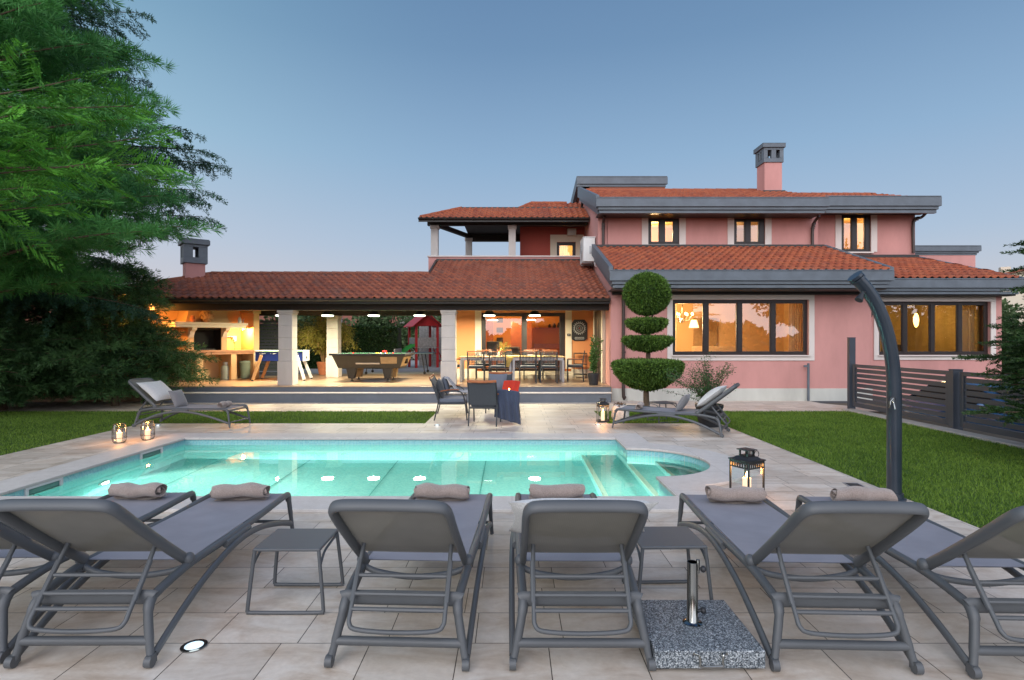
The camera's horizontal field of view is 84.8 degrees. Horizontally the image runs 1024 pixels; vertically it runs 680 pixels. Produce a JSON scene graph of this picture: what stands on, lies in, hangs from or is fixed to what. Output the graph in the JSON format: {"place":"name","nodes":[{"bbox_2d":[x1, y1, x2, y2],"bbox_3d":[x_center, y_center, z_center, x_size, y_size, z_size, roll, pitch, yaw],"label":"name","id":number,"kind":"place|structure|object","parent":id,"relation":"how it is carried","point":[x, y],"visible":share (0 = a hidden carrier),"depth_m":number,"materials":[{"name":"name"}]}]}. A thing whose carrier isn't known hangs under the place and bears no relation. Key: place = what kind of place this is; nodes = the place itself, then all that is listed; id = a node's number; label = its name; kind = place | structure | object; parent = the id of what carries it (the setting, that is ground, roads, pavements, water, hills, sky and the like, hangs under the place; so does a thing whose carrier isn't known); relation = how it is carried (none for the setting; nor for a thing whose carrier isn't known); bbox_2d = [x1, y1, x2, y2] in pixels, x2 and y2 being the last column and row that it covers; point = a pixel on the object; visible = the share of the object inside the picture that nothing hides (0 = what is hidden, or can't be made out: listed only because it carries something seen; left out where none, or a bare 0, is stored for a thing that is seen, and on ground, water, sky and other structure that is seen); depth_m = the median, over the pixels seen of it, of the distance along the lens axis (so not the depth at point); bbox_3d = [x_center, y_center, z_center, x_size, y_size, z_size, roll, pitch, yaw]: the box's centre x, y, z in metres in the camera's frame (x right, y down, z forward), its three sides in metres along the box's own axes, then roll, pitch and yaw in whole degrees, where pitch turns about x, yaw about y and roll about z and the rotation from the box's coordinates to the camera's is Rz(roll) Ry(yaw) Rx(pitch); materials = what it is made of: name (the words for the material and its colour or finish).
{"place":"outdoors","nodes":[
{"label":"outdoors","id":0,"kind":"place"},
{"bbox_2d":[0,410,435,455],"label":"lawn","id":1,"kind":"structure","parent":0,"point":[83,435],"depth_m":11.40,"materials":[{"name":"plant"}]},
{"bbox_2d":[0,281,75,406],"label":"juniper shrub","id":2,"kind":"object","parent":1,"relation":"on","point":[16,350],"visible":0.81,"depth_m":12.38,"materials":[{"name":"green plant"}]},
{"bbox_2d":[0,38,192,272],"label":"cypress tree","id":3,"kind":"object","parent":1,"relation":"on","point":[35,147],"visible":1,"depth_m":6.67,"materials":[{"name":"green plant"}]},
{"bbox_2d":[0,0,224,301],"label":"pine tree","id":4,"kind":"object","parent":1,"relation":"on","point":[40,36],"visible":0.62,"depth_m":9.70,"materials":[{"name":"green plant"}]},
{"bbox_2d":[26,374,611,400],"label":"terrace floor","id":5,"kind":"structure","parent":0,"point":[376,380],"depth_m":16.50,"materials":[{"name":"tile"}]},
{"bbox_2d":[147,311,260,381],"bbox_3d":[-9.931,0.081,16.723,1.180,2.330,4.670,0,0,36],"label":"outdoor kitchen","id":6,"kind":"object","parent":5,"relation":"on","point":[217,330],"visible":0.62,"depth_m":17.66,"materials":[{"name":"stone"}]},
{"bbox_2d":[199,311,213,321],"bbox_3d":[-9.236,-0.728,16.977,0.402,0.406,0.408,0,0,0],"label":"wicker ball","id":7,"kind":"object","parent":6,"relation":"on","point":[209,315],"visible":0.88,"depth_m":16.86,"materials":[{"name":"brown wicker"}]},
{"bbox_2d":[221,362,228,379],"bbox_3d":[-9.050,0.971,17.750,0.300,0.550,0.300,0,0,0],"label":"gas bottle","id":8,"kind":"object","parent":5,"relation":"on","point":[225,371],"visible":0.94,"depth_m":17.62,"materials":[{"name":"silver metal"}]},
{"bbox_2d":[239,360,250,377],"bbox_3d":[-8.720,0.956,18.350,0.400,0.580,0.400,0,0,0],"label":"waste bin","id":9,"kind":"object","parent":5,"relation":"on","point":[244,366],"visible":0.98,"depth_m":18.20,"materials":[{"name":"plastic"}]},
{"bbox_2d":[259,320,278,373],"bbox_3d":[-8.250,0.246,19.600,1.440,2.000,0.061,0,0,-4],"label":"slatted screen","id":10,"kind":"object","parent":5,"relation":"on","point":[268,334],"visible":0.24,"depth_m":19.57,"materials":[{"name":"black metal"}]},
{"bbox_2d":[251,350,312,380],"bbox_3d":[-7.170,0.783,17.550,1.603,0.925,1.420,0,0,-6],"label":"foosball table","id":11,"kind":"object","parent":5,"relation":"on","point":[268,356],"visible":0.84,"depth_m":17.18,"materials":[{"name":"blue laminate"}]},
{"bbox_2d":[297,316,360,374],"bbox_3d":[-6.799,0.036,19.901,2.695,2.403,2.437,0,0,-34],"label":"bamboo plant","id":12,"kind":"object","parent":5,"relation":"on","point":[316,335],"visible":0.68,"depth_m":19.88,"materials":[{"name":"green plant"}]},
{"bbox_2d":[329,352,413,380],"bbox_3d":[-4.280,0.822,17.280,2.300,0.848,1.280,0,0,2],"label":"pool table","id":13,"kind":"object","parent":5,"relation":"on","point":[356,364],"visible":0.98,"depth_m":16.77,"materials":[{"name":"brown wood"}]},
{"bbox_2d":[170,386,610,386],"bbox_3d":[-5.670,1.252,15.140,16.660,0.021,0.220,0,0,0],"label":"deck edge","id":14,"kind":"object","parent":5,"relation":"on","point":[376,386],"visible":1,"depth_m":15.03,"materials":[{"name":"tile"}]},
{"bbox_2d":[171,387,610,391],"bbox_3d":[-3.520,1.325,15.054,12.360,0.121,0.008,0,0,0],"label":"step face","id":15,"kind":"object","parent":5,"relation":"attached to","point":[378,389],"visible":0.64,"depth_m":15.05},
{"bbox_2d":[467,351,485,379],"bbox_3d":[-1.023,0.782,16.314,0.544,0.931,0.539,0,0,0],"label":"dining chair","id":16,"kind":"object","parent":5,"relation":"on","point":[477,366],"visible":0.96,"depth_m":16.10,"materials":[{"name":"grey metal"}]},
{"bbox_2d":[489,351,505,371],"bbox_3d":[-0.403,0.782,16.314,0.544,0.931,0.539,0,0,0],"label":"dining chair","id":17,"kind":"object","parent":5,"relation":"on","point":[498,366],"visible":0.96,"depth_m":16.09,"materials":[{"name":"black metal"}]},
{"bbox_2d":[459,356,564,381],"bbox_3d":[0.000,0.871,17.100,3.160,0.750,0.960,0,0,0],"label":"dining table","id":18,"kind":"object","parent":5,"relation":"on","point":[511,367],"visible":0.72,"depth_m":16.67,"materials":[{"name":"beige wood"}]},
{"bbox_2d":[519,351,537,382],"bbox_3d":[0.477,0.782,16.314,0.544,0.931,0.539,0,0,0],"label":"dining chair","id":19,"kind":"object","parent":5,"relation":"on","point":[528,366],"visible":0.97,"depth_m":16.09,"materials":[{"name":"black metal"}]},
{"bbox_2d":[539,351,558,382],"bbox_3d":[1.077,0.782,16.314,0.544,0.931,0.539,0,0,0],"label":"dining chair","id":20,"kind":"object","parent":5,"relation":"on","point":[547,366],"visible":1,"depth_m":16.10,"materials":[{"name":"black metal"}]},
{"bbox_2d":[567,350,584,381],"bbox_3d":[1.948,0.782,17.015,0.539,0.931,0.544,0,0,8],"label":"dining chair","id":21,"kind":"object","parent":5,"relation":"on","point":[575,365],"visible":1,"depth_m":16.79,"materials":[{"name":"black metal"}]},
{"bbox_2d":[588,335,603,384],"bbox_3d":[2.321,0.532,15.564,0.444,1.420,0.444,0,0,14],"label":"potted plant","id":22,"kind":"object","parent":5,"relation":"on","point":[593,377],"visible":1,"depth_m":15.50,"materials":[{"name":"green plant"}]},
{"bbox_2d":[259,360,440,373],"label":"yard paving","id":23,"kind":"structure","parent":0,"point":[412,369],"depth_m":22.84,"materials":[{"name":"beige stone"}]},
{"bbox_2d":[259,323,402,368],"bbox_3d":[-11.206,0.310,24.690,12.785,2.118,1.207,0,0,0],"label":"laurel hedge","id":24,"kind":"object","parent":23,"relation":"on","point":[372,338],"visible":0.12,"depth_m":24.25,"materials":[{"name":"green plant"}]},
{"bbox_2d":[363,348,436,373],"bbox_3d":[-4.250,0.780,20.900,2.740,0.920,1.760,0,0,-3],"label":"tennis table","id":25,"kind":"object","parent":23,"relation":"on","point":[399,350],"visible":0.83,"depth_m":21.32,"materials":[{"name":"green metal"}]},
{"bbox_2d":[419,326,441,365],"bbox_3d":[-2.685,0.245,27.219,3.630,1.990,0.062,0,0,0],"label":"board fence","id":26,"kind":"object","parent":23,"relation":"on","point":[423,331],"visible":0.1,"depth_m":27.19,"materials":[{"name":"grey wood"}]},
{"bbox_2d":[28,445,706,495],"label":"pool water","id":27,"kind":"structure","parent":0,"point":[398,470],"depth_m":7.51,"materials":[{"name":"teal liquid"}]},
{"bbox_2d":[402,316,440,367],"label":"play tower","id":28,"kind":"structure","parent":0,"point":[416,342],"depth_m":25.22,"materials":[{"name":"red paint"}]},
{"bbox_2d":[494,389,520,424],"bbox_3d":[-0.092,1.296,10.963,0.528,0.670,0.393,0,0,0],"label":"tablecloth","id":29,"kind":"object","parent":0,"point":[508,404],"visible":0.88,"depth_m":10.82,"materials":[{"name":"blue fabric"}]},
{"bbox_2d":[502,380,519,390],"bbox_3d":[-0.020,1.079,12.625,0.406,0.358,0.350,0,0,0],"label":"throw","id":30,"kind":"object","parent":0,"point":[514,385],"visible":0.66,"depth_m":12.52,"materials":[{"name":"red fabric"}]},
{"bbox_2d":[0,401,1023,679],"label":"paving","id":31,"kind":"structure","parent":0,"point":[242,645],"depth_m":3.51,"materials":[{"name":"beige tile"}]},
{"bbox_2d":[0,491,196,663],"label":"sun lounger","id":32,"kind":"object","parent":31,"relation":"on","point":[14,543],"visible":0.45,"depth_m":3.17,"materials":[{"name":"grey fabric"}]},
{"bbox_2d":[107,482,167,499],"bbox_3d":[-3.022,1.218,4.534,0.444,0.144,0.168,0,0,5],"label":"rolled towel","id":33,"kind":"object","parent":32,"relation":"on","point":[147,491],"visible":1,"depth_m":4.48,"materials":[{"name":"white fabric"}]},
{"bbox_2d":[112,423,126,442],"bbox_3d":[-6.300,1.495,9.000,0.216,0.301,0.216,0,0,0],"label":"candle jar","id":34,"kind":"object","parent":31,"relation":"on","point":[119,436],"visible":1,"depth_m":8.98,"materials":[{"name":"clear glass"}]},
{"bbox_2d":[0,492,293,668],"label":"sun lounger","id":35,"kind":"object","parent":31,"relation":"on","point":[190,535],"visible":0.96,"depth_m":2.94,"materials":[{"name":"grey plastic"}]},
{"bbox_2d":[209,482,269,500],"bbox_3d":[-2.180,1.218,4.508,0.444,0.149,0.171,0,0,-3],"label":"rolled towel","id":36,"kind":"object","parent":35,"relation":"on","point":[243,491],"visible":1,"depth_m":4.45,"materials":[{"name":"white fabric"}]},
{"bbox_2d":[140,421,154,439],"bbox_3d":[-6.020,1.495,9.270,0.216,0.301,0.216,0,0,0],"label":"candle jar","id":37,"kind":"object","parent":31,"relation":"on","point":[147,434],"visible":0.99,"depth_m":9.24,"materials":[{"name":"clear glass"}]},
{"bbox_2d":[128,378,250,427],"bbox_3d":[-6.243,1.197,10.837,2.173,0.900,0.742,0,0,7],"label":"sun lounger","id":38,"kind":"object","parent":31,"relation":"on","point":[148,398],"visible":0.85,"depth_m":10.67,"materials":[{"name":"grey fabric"}]},
{"bbox_2d":[137,380,171,400],"bbox_3d":[-6.884,0.983,10.921,0.550,0.186,0.620,39,5,6],"label":"cushion","id":39,"kind":"object","parent":38,"relation":"on","point":[157,390],"visible":0.89,"depth_m":10.77,"materials":[{"name":"white fabric"}]},
{"bbox_2d":[168,389,187,406],"bbox_3d":[-6.448,1.128,10.844,0.137,0.360,0.360,-26,-3,7],"label":"cushion","id":40,"kind":"object","parent":38,"relation":"on","point":[178,398],"visible":1,"depth_m":10.77,"materials":[{"name":"grey fabric"}]},
{"bbox_2d":[180,639,207,652],"bbox_3d":[-1.712,1.645,3.020,0.132,0.008,0.132,0,0,0],"label":"ground spot","id":41,"kind":"object","parent":31,"relation":"on","point":[195,645],"visible":1,"depth_m":3.02,"materials":[{"name":"metal"}]},
{"bbox_2d":[245,529,344,614],"bbox_3d":[-1.360,1.452,3.560,0.479,0.392,0.411,0,0,0],"label":"side table","id":42,"kind":"object","parent":31,"relation":"on","point":[277,541],"visible":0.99,"depth_m":3.47,"materials":[{"name":"grey plastic"}]},
{"bbox_2d":[0,433,746,512],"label":"pool coping","id":43,"kind":"object","parent":31,"relation":"on","point":[716,473],"visible":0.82,"depth_m":7.39,"materials":[{"name":"stone"}]},
{"bbox_2d":[144,394,610,402],"bbox_3d":[-3.540,1.542,14.928,12.320,0.255,0.255,0,0,0],"label":"terrace step","id":44,"kind":"object","parent":31,"relation":"on","point":[373,398],"visible":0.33,"depth_m":14.80,"materials":[{"name":"grey stone"}]},
{"bbox_2d":[183,392,611,393],"bbox_3d":[-3.540,1.401,14.910,12.360,0.025,0.280,0,0,0],"label":"step tread","id":45,"kind":"object","parent":44,"relation":"on","point":[380,393],"visible":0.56,"depth_m":14.77,"materials":[{"name":"beige stone"}]},
{"bbox_2d":[324,493,493,671],"bbox_3d":[-0.536,1.197,3.683,0.742,0.900,2.173,0,0,3],"label":"sun lounger","id":46,"kind":"object","parent":31,"relation":"on","point":[412,528],"visible":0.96,"depth_m":2.88,"materials":[{"name":"grey plastic"}]},
{"bbox_2d":[414,483,469,500],"bbox_3d":[-0.560,1.216,4.495,0.444,0.146,0.166,0,0,-2],"label":"rolled towel","id":47,"kind":"object","parent":46,"relation":"on","point":[447,492],"visible":1,"depth_m":4.43,"materials":[{"name":"white fabric"}]},
{"bbox_2d":[429,374,467,420],"bbox_3d":[-1.350,1.202,12.045,0.808,0.900,1.176,0,0,-4],"label":"garden armchair","id":48,"kind":"object","parent":31,"relation":"on","point":[453,399],"visible":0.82,"depth_m":11.53,"materials":[{"name":"grey metal"}]},
{"bbox_2d":[436,378,444,398],"bbox_3d":[-1.500,1.010,11.780,0.155,0.420,0.460,-14,1,-4],"label":"cushion","id":49,"kind":"object","parent":48,"relation":"on","point":[439,385],"visible":0.93,"depth_m":11.59,"materials":[{"name":"grey fabric"}]},
{"bbox_2d":[467,380,500,426],"bbox_3d":[-0.537,1.202,10.950,0.596,0.900,0.768,0,0,6],"label":"garden armchair","id":50,"kind":"object","parent":31,"relation":"on","point":[483,394],"visible":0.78,"depth_m":10.70,"materials":[{"name":"grey metal"}]},
{"bbox_2d":[485,372,512,412],"bbox_3d":[-0.295,1.202,12.970,0.596,0.900,0.768,0,0,4],"label":"garden armchair","id":51,"kind":"object","parent":31,"relation":"on","point":[509,375],"visible":0.18,"depth_m":13.30,"materials":[{"name":"grey metal"}]},
{"bbox_2d":[489,374,506,389],"bbox_3d":[-0.330,0.990,12.980,0.440,0.440,0.135,0,-14,4],"label":"cushion","id":52,"kind":"object","parent":51,"relation":"on","point":[500,379],"visible":0.48,"depth_m":12.95,"materials":[{"name":"fabric"}]},
{"bbox_2d":[509,493,655,670],"bbox_3d":[0.354,1.197,3.674,0.742,0.900,2.173,0,0,0],"label":"sun lounger","id":53,"kind":"object","parent":31,"relation":"on","point":[584,530],"visible":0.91,"depth_m":2.85,"materials":[{"name":"grey plastic"}]},
{"bbox_2d":[528,484,584,498],"bbox_3d":[0.358,1.222,4.508,0.444,0.143,0.168,0,0,-4],"label":"rolled towel","id":54,"kind":"object","parent":53,"relation":"on","point":[537,491],"visible":0.95,"depth_m":4.44,"materials":[{"name":"white fabric"}]},
{"bbox_2d":[596,398,609,422],"bbox_3d":[1.830,1.414,11.300,0.229,0.467,0.229,0,0,-2],"label":"lantern","id":55,"kind":"object","parent":31,"relation":"on","point":[603,403],"visible":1,"depth_m":11.25,"materials":[{"name":"black metal"}]},
{"bbox_2d":[611,402,628,420],"bbox_3d":[2.232,1.484,11.557,0.357,0.426,0.317,0,0,0],"label":"lantern","id":56,"kind":"object","parent":31,"relation":"on","point":[619,415],"visible":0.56,"depth_m":11.43,"materials":[{"name":"white glass"}]},
{"bbox_2d":[647,401,678,422],"bbox_3d":[3.050,1.452,11.350,0.479,0.392,0.411,0,0,-20],"label":"side table","id":57,"kind":"object","parent":31,"relation":"on","point":[662,402],"visible":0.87,"depth_m":11.27,"materials":[{"name":"grey plastic"}]},
{"bbox_2d":[622,526,712,599],"bbox_3d":[0.985,1.452,3.600,0.479,0.392,0.411,0,0,-2],"label":"side table","id":58,"kind":"object","parent":31,"relation":"on","point":[676,537],"visible":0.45,"depth_m":3.51,"materials":[{"name":"grey plastic"}]},
{"bbox_2d":[612,383,739,437],"bbox_3d":[2.961,1.197,10.203,2.173,0.900,0.742,0,0,29],"label":"sun lounger","id":59,"kind":"object","parent":31,"relation":"on","point":[645,411],"visible":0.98,"depth_m":10.03,"materials":[{"name":"grey plastic"}]},
{"bbox_2d":[676,393,690,410],"bbox_3d":[3.097,1.128,10.150,0.134,0.360,0.360,35,16,25],"label":"cushion","id":60,"kind":"object","parent":59,"relation":"on","point":[683,401],"visible":1,"depth_m":10.03,"materials":[{"name":"grey fabric"}]},
{"bbox_2d":[696,386,726,406],"bbox_3d":[3.525,0.983,9.887,0.550,0.185,0.620,-43,-19,22],"label":"cushion","id":61,"kind":"object","parent":59,"relation":"on","point":[710,396],"visible":0.79,"depth_m":9.69,"materials":[{"name":"white fabric"}]},
{"bbox_2d":[631,559,764,668],"bbox_3d":[0.983,1.422,3.043,0.550,0.452,0.574,0,0,0],"label":"parasol base","id":62,"kind":"object","parent":31,"relation":"on","point":[692,631],"visible":0.97,"depth_m":2.93,"materials":[{"name":"stone"}]},
{"bbox_2d":[662,345,736,427],"bbox_3d":[3.587,0.874,10.753,1.485,1.548,1.105,0,0,0],"label":"potted shrub","id":63,"kind":"object","parent":31,"relation":"on","point":[709,385],"visible":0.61,"depth_m":10.69,"materials":[{"name":"green plant"}]},
{"bbox_2d":[728,447,765,490],"bbox_3d":[2.420,1.385,5.780,0.257,0.525,0.257,0,0,-28],"label":"lantern","id":64,"kind":"object","parent":31,"relation":"on","point":[748,458],"visible":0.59,"depth_m":5.73,"materials":[{"name":"black metal"}]},
{"bbox_2d":[677,493,928,674],"bbox_3d":[1.685,1.197,3.654,0.742,0.900,2.173,0,0,2],"label":"sun lounger","id":65,"kind":"object","parent":31,"relation":"on","point":[840,532],"visible":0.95,"depth_m":2.88,"materials":[{"name":"grey plastic"}]},
{"bbox_2d":[705,485,766,503],"bbox_3d":[1.763,1.222,4.423,0.444,0.146,0.170,0,0,7],"label":"rolled towel","id":66,"kind":"object","parent":65,"relation":"on","point":[737,495],"visible":1,"depth_m":4.37,"materials":[{"name":"white fabric"}]},
{"bbox_2d":[847,337,855,408],"bbox_3d":[8.150,0.797,13.470,0.160,1.725,0.100,0,0,0],"label":"fence post","id":67,"kind":"object","parent":31,"relation":"on","point":[851,350],"visible":0.86,"depth_m":13.43,"materials":[{"name":"metal"}]},
{"bbox_2d":[852,364,948,424],"bbox_3d":[8.150,1.077,11.900,0.060,1.005,2.960,0,0,0],"label":"slatted fence","id":68,"kind":"object","parent":67,"relation":"attached to","point":[855,394],"visible":0.81,"depth_m":11.43,"materials":[{"name":"metal"}]},
{"bbox_2d":[847,271,906,500],"bbox_3d":[3.785,0.466,5.802,0.579,2.367,0.257,0,0,0],"label":"garden shower","id":69,"kind":"object","parent":31,"relation":"on","point":[862,284],"visible":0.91,"depth_m":5.76,"materials":[{"name":"black plastic"}]},
{"bbox_2d":[795,495,1023,678],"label":"sun lounger","id":70,"kind":"object","parent":31,"relation":"on","point":[926,547],"visible":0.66,"depth_m":2.92,"materials":[{"name":"grey plastic"}]},
{"bbox_2d":[830,486,897,500],"bbox_3d":[2.750,1.216,4.400,0.444,0.141,0.167,0,0,10],"label":"rolled towel","id":71,"kind":"object","parent":70,"relation":"on","point":[854,493],"visible":0.92,"depth_m":4.34,"materials":[{"name":"white fabric"}]},
{"bbox_2d":[9,357,1023,442],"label":"ground","id":72,"kind":"structure","parent":0,"point":[970,430],"depth_m":11.56,"materials":[{"name":"green plant"}]},
{"bbox_2d":[0,261,130,406],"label":"juniper shrub","id":73,"kind":"object","parent":72,"relation":"on","point":[32,312],"visible":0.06,"depth_m":13.52,"materials":[{"name":"green plant"}]},
{"bbox_2d":[5,255,221,406],"bbox_3d":[-10.024,-0.180,14.058,4.533,3.871,4.374,0,0,23],"label":"juniper shrub","id":74,"kind":"object","parent":72,"relation":"on","point":[153,358],"visible":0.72,"depth_m":13.48,"materials":[{"name":"green plant"}]},
{"bbox_2d":[0,0,232,411],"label":"cedar tree","id":75,"kind":"object","parent":72,"relation":"on","point":[101,21],"visible":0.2,"depth_m":13.25,"materials":[{"name":"green plant"}]},
{"bbox_2d":[260,316,326,325],"bbox_3d":[-15.069,-0.381,39.806,5.853,5.481,6.143,0,0,0],"label":"broadleaf tree","id":76,"kind":"object","parent":72,"relation":"on","point":[304,318],"visible":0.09,"depth_m":38.54,"materials":[{"name":"green plant"}]},
{"bbox_2d":[259,316,414,358],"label":"neighbour house","id":77,"kind":"structure","parent":72,"relation":"on","point":[343,317],"depth_m":44.66,"materials":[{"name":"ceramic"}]},
{"bbox_2d":[343,316,406,343],"bbox_3d":[-9.687,-0.282,38.743,5.450,5.283,6.168,0,0,41],"label":"broadleaf tree","id":78,"kind":"object","parent":72,"relation":"on","point":[386,321],"visible":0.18,"depth_m":37.59,"materials":[{"name":"green plant"}]},
{"bbox_2d":[399,316,440,359],"bbox_3d":[-5.761,-0.189,38.775,5.861,5.096,5.833,0,0,35],"label":"broadleaf tree","id":79,"kind":"object","parent":72,"relation":"on","point":[404,340],"visible":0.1,"depth_m":37.39,"materials":[{"name":"green plant"}]},
{"bbox_2d":[127,143,1023,400],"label":"villa","id":80,"kind":"object","parent":72,"relation":"on","point":[765,292],"visible":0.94,"depth_m":16.62,"materials":[{"name":"paint"}]},
{"bbox_2d":[482,313,564,370],"bbox_3d":[0.375,0.060,18.609,2.770,1.920,0.082,0,0,0],"label":"sliding door","id":81,"kind":"structure","parent":80,"relation":"in","point":[523,315],"depth_m":18.58,"materials":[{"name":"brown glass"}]},
{"bbox_2d":[557,243,574,255],"bbox_3d":[2.010,-2.940,20.915,0.700,1.380,0.070,0,0,0],"label":"window","id":82,"kind":"structure","parent":80,"relation":"in","point":[558,244],"depth_m":20.88,"materials":[{"name":"brown glass"}]},
{"bbox_2d":[572,320,586,340],"bbox_3d":[2.220,-0.320,18.477,0.520,0.700,0.037,0,0,0],"label":"dart board","id":83,"kind":"object","parent":80,"relation":"attached to","point":[579,330],"visible":1,"depth_m":18.46,"materials":[{"name":"black metal"}]},
{"bbox_2d":[580,237,596,266],"bbox_3d":[2.526,-2.805,18.296,0.512,0.990,1.028,0,0,0],"label":"air conditioner","id":84,"kind":"object","parent":80,"relation":"attached to","point":[586,257],"visible":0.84,"depth_m":17.90,"materials":[{"name":"white plastic"}]},
{"bbox_2d":[595,311,600,381],"bbox_3d":[2.624,0.170,17.075,0.132,2.140,1.330,0,0,0],"label":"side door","id":85,"kind":"structure","parent":80,"relation":"in","point":[597,313],"depth_m":16.92,"materials":[{"name":"brown metal"}]},
{"bbox_2d":[648,218,678,243],"bbox_3d":[4.745,-3.395,17.599,0.970,0.830,0.082,0,0,0],"label":"window","id":86,"kind":"structure","parent":80,"relation":"in","point":[661,221],"depth_m":17.57,"materials":[{"name":"brown glass"}]},
{"bbox_2d":[673,300,806,354],"bbox_3d":[6.235,-0.345,15.409,3.710,1.510,0.082,0,0,0],"label":"window","id":87,"kind":"structure","parent":80,"relation":"in","point":[705,303],"depth_m":15.38,"materials":[{"name":"brown glass"}]},
{"bbox_2d":[734,218,763,243],"bbox_3d":[7.425,-3.395,17.599,0.970,0.830,0.082,0,0,0],"label":"window","id":88,"kind":"structure","parent":80,"relation":"in","point":[747,221],"depth_m":17.57,"materials":[{"name":"brown glass"}]},
{"bbox_2d":[842,215,869,251],"bbox_3d":[11.220,-3.480,18.349,0.960,1.220,0.082,0,0,0],"label":"window","id":89,"kind":"structure","parent":80,"relation":"in","point":[853,218],"depth_m":18.32,"materials":[{"name":"brown glass"}]},
{"bbox_2d":[879,302,987,354],"bbox_3d":[11.860,-0.330,15.859,3.140,1.500,0.082,0,0,0],"label":"window","id":90,"kind":"structure","parent":80,"relation":"in","point":[931,305],"depth_m":15.83,"materials":[{"name":"brown glass"}]},
{"bbox_2d":[841,409,1023,448],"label":"kerb","id":91,"kind":"structure","parent":72,"relation":"on","point":[986,438],"depth_m":10.01,"materials":[{"name":"concrete"}]},
{"bbox_2d":[948,369,963,429],"bbox_3d":[8.150,1.097,10.300,0.190,1.125,0.118,0,0,0],"label":"fence post","id":92,"kind":"object","parent":72,"relation":"on","point":[954,398],"visible":0.78,"depth_m":10.25,"materials":[{"name":"metal"}]},
{"bbox_2d":[960,372,1023,438],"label":"slatted fence","id":93,"kind":"object","parent":72,"relation":"on","point":[964,394],"visible":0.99,"depth_m":9.68,"materials":[{"name":"metal"}]},
{"bbox_2d":[998,267,1023,322],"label":"neighbour house","id":94,"kind":"structure","parent":72,"relation":"on","point":[1017,298],"depth_m":45.27,"materials":[{"name":"ceramic"}]},
{"bbox_2d":[1002,299,1019,339],"bbox_3d":[26.090,0.016,31.364,5.317,4.686,4.998,0,0,0],"label":"broadleaf tree","id":95,"kind":"object","parent":72,"relation":"on","point":[1006,307],"visible":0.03,"depth_m":30.22,"materials":[{"name":"green plant"}]},
{"bbox_2d":[21,0,1023,284],"label":"sky","id":96,"kind":"structure","parent":0,"point":[338,125],"materials":[{"name":"blue"}]},
{"bbox_2d":[594,410,1023,527],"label":"lawn","id":97,"kind":"structure","parent":0,"point":[958,506],"depth_m":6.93,"materials":[{"name":"plant"}]},
{"bbox_2d":[610,271,685,405],"bbox_3d":[2.963,0.086,12.278,1.625,3.242,1.673,0,0,0],"label":"topiary tree","id":98,"kind":"object","parent":97,"relation":"on","point":[647,294],"visible":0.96,"depth_m":11.94,"materials":[{"name":"green plant"}]},
{"bbox_2d":[952,240,1023,426],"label":"spruce tree","id":99,"kind":"object","parent":97,"relation":"on","point":[1012,348],"visible":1,"depth_m":7.45,"materials":[{"name":"green plant"}]},
{"label":"pool floor","id":100,"kind":"structure","parent":0,"visible":0},
{"bbox_2d":[3,440,709,495],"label":"pool wall","id":101,"kind":"structure","parent":100,"relation":"on","point":[78,475],"depth_m":9.28,"materials":[{"name":"tile"}]},
{"bbox_2d":[24,477,62,495],"bbox_3d":[-5.408,1.720,6.490,0.020,0.150,0.520,0,0,0],"label":"pool skimmer","id":102,"kind":"object","parent":101,"relation":"attached to","point":[42,486],"visible":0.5,"depth_m":6.47,"materials":[{"name":"white plastic"}]},
{"bbox_2d":[140,447,162,458],"bbox_3d":[-5.408,1.720,8.420,0.020,0.150,0.520,0,0,0],"label":"pool skimmer","id":103,"kind":"object","parent":101,"relation":"attached to","point":[151,452],"visible":0.55,"depth_m":8.42,"materials":[{"name":"white plastic"}]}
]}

